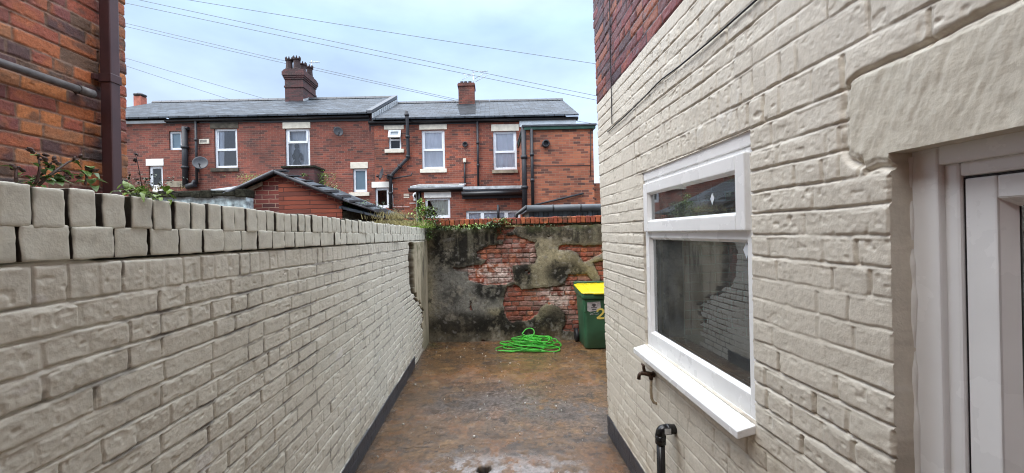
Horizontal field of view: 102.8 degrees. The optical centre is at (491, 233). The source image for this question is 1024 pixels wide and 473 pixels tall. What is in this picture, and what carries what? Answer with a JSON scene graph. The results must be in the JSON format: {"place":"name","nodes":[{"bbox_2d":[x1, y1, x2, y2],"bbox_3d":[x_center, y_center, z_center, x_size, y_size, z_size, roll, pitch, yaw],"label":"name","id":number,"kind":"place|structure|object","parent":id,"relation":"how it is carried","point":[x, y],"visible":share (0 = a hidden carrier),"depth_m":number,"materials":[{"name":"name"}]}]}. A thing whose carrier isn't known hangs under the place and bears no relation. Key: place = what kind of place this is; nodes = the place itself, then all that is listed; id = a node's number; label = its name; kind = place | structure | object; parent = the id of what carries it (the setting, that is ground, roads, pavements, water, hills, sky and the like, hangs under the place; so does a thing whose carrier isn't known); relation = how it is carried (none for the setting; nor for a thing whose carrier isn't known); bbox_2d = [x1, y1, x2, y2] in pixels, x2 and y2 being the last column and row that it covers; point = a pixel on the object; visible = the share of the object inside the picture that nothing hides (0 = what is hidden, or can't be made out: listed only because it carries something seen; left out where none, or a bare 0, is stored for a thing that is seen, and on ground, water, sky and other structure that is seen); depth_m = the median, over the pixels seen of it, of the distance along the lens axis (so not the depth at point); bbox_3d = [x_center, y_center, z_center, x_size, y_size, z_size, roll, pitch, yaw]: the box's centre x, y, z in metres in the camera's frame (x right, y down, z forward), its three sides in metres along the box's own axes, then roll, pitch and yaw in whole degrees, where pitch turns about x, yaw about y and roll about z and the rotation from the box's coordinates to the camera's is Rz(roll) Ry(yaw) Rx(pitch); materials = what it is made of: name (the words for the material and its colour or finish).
{"place":"outdoors","nodes":[
{"label":"outdoors","id":0,"kind":"place"},
{"bbox_2d":[127,66,226,98],"bbox_3d":[-17.333,-8.119,20.574,8.555,2.891,0.020,-1,0,-6],"label":"overhead wire","id":1,"kind":"object","parent":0,"point":[173,81],"visible":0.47,"depth_m":20.70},
{"bbox_2d":[126,58,260,97],"bbox_3d":[-17.057,-8.464,20.574,12.018,3.676,0.020,-1,0,-5],"label":"overhead wire","id":2,"kind":"object","parent":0,"point":[191,77],"visible":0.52,"depth_m":20.72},
{"bbox_2d":[177,190,224,192],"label":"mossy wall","id":3,"kind":"structure","parent":0,"point":[222,191],"depth_m":7.89,"materials":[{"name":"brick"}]},
{"bbox_2d":[125,93,316,192],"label":"terraced house","id":4,"kind":"structure","parent":0,"point":[222,137],"depth_m":15.00,"materials":[{"name":"red brick"}]},
{"bbox_2d":[146,159,163,185],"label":"back door window","id":5,"kind":"structure","parent":4,"relation":"in","point":[155,165],"depth_m":15.06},
{"bbox_2d":[170,132,181,149],"bbox_3d":[-11.637,-3.422,15.090,0.451,0.686,0.060,-1,0,0],"label":"window","id":6,"kind":"structure","parent":4,"relation":"in","point":[175,137],"depth_m":15.09,"materials":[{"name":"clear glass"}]},
{"bbox_2d":[192,156,207,171],"bbox_3d":[-10.627,-2.526,14.741,0.650,0.519,0.376,-1,0,24],"label":"satellite dish","id":7,"kind":"object","parent":4,"relation":"attached to","point":[199,162],"visible":1,"depth_m":14.71,"materials":[{"name":"metal"}]},
{"bbox_2d":[210,117,238,171],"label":"window","id":8,"kind":"structure","parent":4,"relation":"in","point":[225,139],"depth_m":15.12,"materials":[{"name":"plastic"}]},
{"bbox_2d":[126,26,455,100],"bbox_3d":[-13.514,-9.430,20.644,24.833,6.043,0.022,-1,0,-2],"label":"overhead wire","id":9,"kind":"object","parent":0,"point":[285,63],"visible":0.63,"depth_m":20.72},
{"bbox_2d":[126,23,458,99],"bbox_3d":[-13.402,-9.544,20.644,25.435,6.310,0.022,-1,0,-2],"label":"overhead wire","id":10,"kind":"object","parent":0,"point":[284,60],"visible":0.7,"depth_m":20.71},
{"bbox_2d":[127,3,594,99],"bbox_3d":[-4.671,-6.091,13.249,30.866,6.263,0.015,-1,0,-4],"label":"overhead wire","id":11,"kind":"object","parent":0,"point":[365,53],"visible":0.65,"depth_m":13.28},
{"bbox_2d":[124,0,599,182],"label":"sky","id":12,"kind":"structure","parent":0,"point":[563,29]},
{"bbox_2d":[141,0,595,95],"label":"overhead wire","id":13,"kind":"object","parent":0,"point":[366,48],"visible":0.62,"depth_m":13.47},
{"bbox_2d":[191,0,595,63],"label":"overhead wire","id":14,"kind":"object","parent":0,"point":[391,32],"visible":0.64,"depth_m":13.48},
{"bbox_2d":[368,81,478,221],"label":"terraced house","id":15,"kind":"structure","parent":0,"point":[426,151],"depth_m":15.00,"materials":[{"name":"red brick"}]},
{"bbox_2d":[372,182,388,207],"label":"back door window","id":16,"kind":"structure","parent":15,"relation":"in","point":[384,186],"depth_m":15.06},
{"bbox_2d":[376,168,388,179],"bbox_3d":[-3.947,-2.140,14.763,0.331,0.458,0.563,-1,0,13],"label":"satellite dish","id":17,"kind":"object","parent":15,"relation":"attached to","point":[380,175],"visible":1,"depth_m":14.77,"materials":[{"name":"metal"}]},
{"bbox_2d":[384,125,403,152],"bbox_3d":[-3.589,-3.500,15.222,0.726,1.079,0.695,-1,0,0],"label":"window","id":18,"kind":"structure","parent":15,"relation":"in","point":[394,135],"depth_m":14.98,"materials":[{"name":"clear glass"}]},
{"bbox_2d":[414,118,452,172],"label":"window","id":19,"kind":"structure","parent":15,"relation":"in","point":[433,142],"depth_m":15.11,"materials":[{"name":"white plastic"}]},
{"bbox_2d":[416,184,458,220],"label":"window","id":20,"kind":"structure","parent":15,"relation":"in","point":[441,200],"depth_m":13.62,"materials":[{"name":"white plastic"}]},
{"bbox_2d":[462,71,488,81],"bbox_3d":[-0.728,-6.897,18.514,1.250,1.005,0.249,-1,0,12],"label":"television aerial","id":21,"kind":"object","parent":15,"relation":"attached to","point":[476,77],"visible":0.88,"depth_m":18.46,"materials":[{"name":"metal"}]},
{"bbox_2d":[355,339,630,472],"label":"concrete yard","id":22,"kind":"structure","parent":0,"point":[546,440],"depth_m":3.81,"materials":[{"name":"brown concrete"}]},
{"bbox_2d":[0,181,428,472],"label":"painted garden wall","id":23,"kind":"structure","parent":22,"relation":"on","point":[139,335],"depth_m":1.41,"materials":[{"name":"brick"}]},
{"bbox_2d":[1,147,106,191],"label":"budding weed","id":24,"kind":"object","parent":23,"relation":"on","point":[59,179],"visible":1,"depth_m":1.09,"materials":[{"name":"green plant"}]},
{"bbox_2d":[110,180,176,204],"bbox_3d":[-1.068,-0.120,1.255,0.129,0.085,0.183,-1,0,0],"label":"wall top plant","id":25,"kind":"object","parent":23,"relation":"on","point":[142,191],"depth_m":1.25,"materials":[{"name":"green plant"}]},
{"bbox_2d":[368,198,448,240],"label":"wall corner weeds","id":26,"kind":"object","parent":23,"relation":"on","point":[421,223],"depth_m":6.18,"materials":[{"name":"green plant"}]},
{"bbox_2d":[377,346,595,472],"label":"paint flecks","id":27,"kind":"object","parent":22,"relation":"on","point":[484,404],"visible":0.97,"depth_m":4.02,"materials":[{"name":"paint"}]},
{"bbox_2d":[495,328,561,351],"bbox_3d":[0.542,1.564,6.046,0.989,0.250,0.592,-1,0,0],"label":"garden hose","id":28,"kind":"object","parent":22,"relation":"on","point":[537,342],"visible":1,"depth_m":5.96,"materials":[{"name":"rubber"}]},
{"bbox_2d":[573,281,605,348],"bbox_3d":[1.570,1.207,6.082,0.592,0.921,0.715,-1,0,0],"label":"wheeled bin","id":29,"kind":"object","parent":22,"relation":"on","point":[591,331],"visible":0.59,"depth_m":5.84,"materials":[{"name":"plastic"}]},
{"bbox_2d":[593,0,1023,472],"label":"painted house","id":30,"kind":"structure","parent":22,"relation":"on","point":[812,222],"depth_m":1.20,"materials":[{"name":"brick"}]},
{"bbox_2d":[637,363,656,404],"bbox_3d":[0.924,0.895,2.422,0.117,0.239,0.052,-1,0,0],"label":"outdoor tap","id":31,"kind":"object","parent":30,"relation":"attached to","point":[650,375],"visible":0.99,"depth_m":2.41,"materials":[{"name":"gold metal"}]},
{"bbox_2d":[607,0,756,131],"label":"wall cable","id":32,"kind":"object","parent":30,"relation":"attached to","point":[729,23],"depth_m":2.19,"materials":[{"name":"rubber"}]},
{"bbox_2d":[633,131,755,438],"bbox_3d":[0.963,0.184,2.035,0.158,1.132,1.094,-1,0,0],"label":"window","id":33,"kind":"structure","parent":30,"relation":"in","point":[731,387],"depth_m":1.88,"materials":[{"name":"white plastic"}]},
{"bbox_2d":[964,170,1023,472],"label":"door","id":34,"kind":"structure","parent":30,"relation":"in","point":[993,202],"depth_m":0.83,"materials":[{"name":"white plastic"}]},
{"bbox_2d":[462,98,600,219],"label":"terraced house","id":35,"kind":"structure","parent":0,"point":[534,151],"depth_m":13.31,"materials":[{"name":"brick"}]},
{"bbox_2d":[465,203,519,219],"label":"window","id":36,"kind":"structure","parent":35,"relation":"in","point":[482,214],"depth_m":13.51,"materials":[{"name":"white plastic"}]},
{"bbox_2d":[491,124,518,173],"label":"window","id":37,"kind":"structure","parent":35,"relation":"in","point":[504,143],"depth_m":15.08,"materials":[{"name":"plastic"}]},
{"bbox_2d":[514,204,600,217],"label":"garden shed","id":38,"kind":"structure","parent":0,"point":[552,210],"depth_m":9.42,"materials":[{"name":"grey metal"}]},
{"label":"ground","id":39,"kind":"structure","parent":0,"visible":0},
{"bbox_2d":[0,0,128,195],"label":"brick house","id":40,"kind":"structure","parent":39,"relation":"on","point":[63,90],"depth_m":2.31,"materials":[{"name":"brick"}]},
{"bbox_2d":[133,153,141,185],"bbox_3d":[-2.777,-0.499,3.200,0.068,0.264,0.018,-1,0,0],"label":"dry stalk","id":41,"kind":"object","parent":39,"relation":"on","point":[135,160],"visible":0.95,"depth_m":3.20,"materials":[{"name":"plant"}]},
{"bbox_2d":[128,189,254,208],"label":"flaking wall","id":42,"kind":"structure","parent":39,"relation":"on","point":[243,198],"depth_m":6.62,"materials":[{"name":"white paint"}]},
{"bbox_2d":[281,165,324,183],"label":"wall","id":43,"kind":"structure","parent":39,"relation":"on","point":[313,172],"depth_m":8.90,"materials":[{"name":"brown brick"}]},
{"bbox_2d":[223,169,412,221],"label":"brick outhouse","id":44,"kind":"structure","parent":39,"relation":"on","point":[277,190],"depth_m":6.99,"materials":[{"name":"brick"}]},
{"bbox_2d":[236,173,256,182],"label":"gutter weeds","id":45,"kind":"object","parent":44,"relation":"on","point":[246,179],"visible":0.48,"depth_m":13.35,"materials":[{"name":"green plant"}]},
{"bbox_2d":[301,170,346,191],"bbox_3d":[-3.708,-1.157,9.135,1.147,0.657,0.848,-1,0,0],"label":"plant","id":46,"kind":"object","parent":44,"relation":"on","point":[303,174],"visible":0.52,"depth_m":9.15,"materials":[{"name":"green plant"}]},
{"bbox_2d":[257,55,397,203],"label":"terraced house","id":47,"kind":"structure","parent":39,"relation":"on","point":[347,158],"depth_m":15.00,"materials":[{"name":"red brick"}]},
{"bbox_2d":[282,122,309,165],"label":"window","id":48,"kind":"structure","parent":47,"relation":"in","point":[301,137],"depth_m":15.06,"materials":[{"name":"white plastic"}]},
{"bbox_2d":[292,144,302,164],"bbox_3d":[-7.229,-2.928,15.165,0.408,0.840,0.102,-1,0,0],"label":"window ornament","id":49,"kind":"object","parent":47,"relation":"in","point":[296,155],"depth_m":15.14,"materials":[{"name":"grey"}]},
{"bbox_2d":[333,127,342,135],"bbox_3d":[-5.609,-3.722,14.824,0.389,0.388,0.352,-1,0,0],"label":"satellite dish","id":50,"kind":"object","parent":47,"relation":"attached to","point":[338,131],"visible":1,"depth_m":14.79,"materials":[{"name":"metal"}]},
{"bbox_2d":[349,162,369,195],"bbox_3d":[-4.874,-2.000,15.025,0.745,1.255,0.190,-1,0,0],"label":"window","id":51,"kind":"structure","parent":47,"relation":"in","point":[360,175],"depth_m":15.06,"materials":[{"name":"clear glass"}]},
{"bbox_2d":[426,215,603,341],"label":"old back wall","id":52,"kind":"structure","parent":39,"relation":"on","point":[486,284],"depth_m":6.45,"materials":[{"name":"brick"}]},
{"bbox_2d":[127,173,421,218],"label":"alley undergrowth","id":53,"kind":"object","parent":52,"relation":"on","point":[398,216],"visible":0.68,"depth_m":6.68,"materials":[{"name":"green plant"}]},
{"bbox_2d":[433,217,560,235],"bbox_3d":[0.124,-0.104,6.390,2.121,0.304,0.540,-1,0,0],"label":"back wall creeper","id":54,"kind":"object","parent":52,"relation":"attached to","point":[492,223],"visible":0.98,"depth_m":6.39,"materials":[{"name":"green plant"}]}
]}

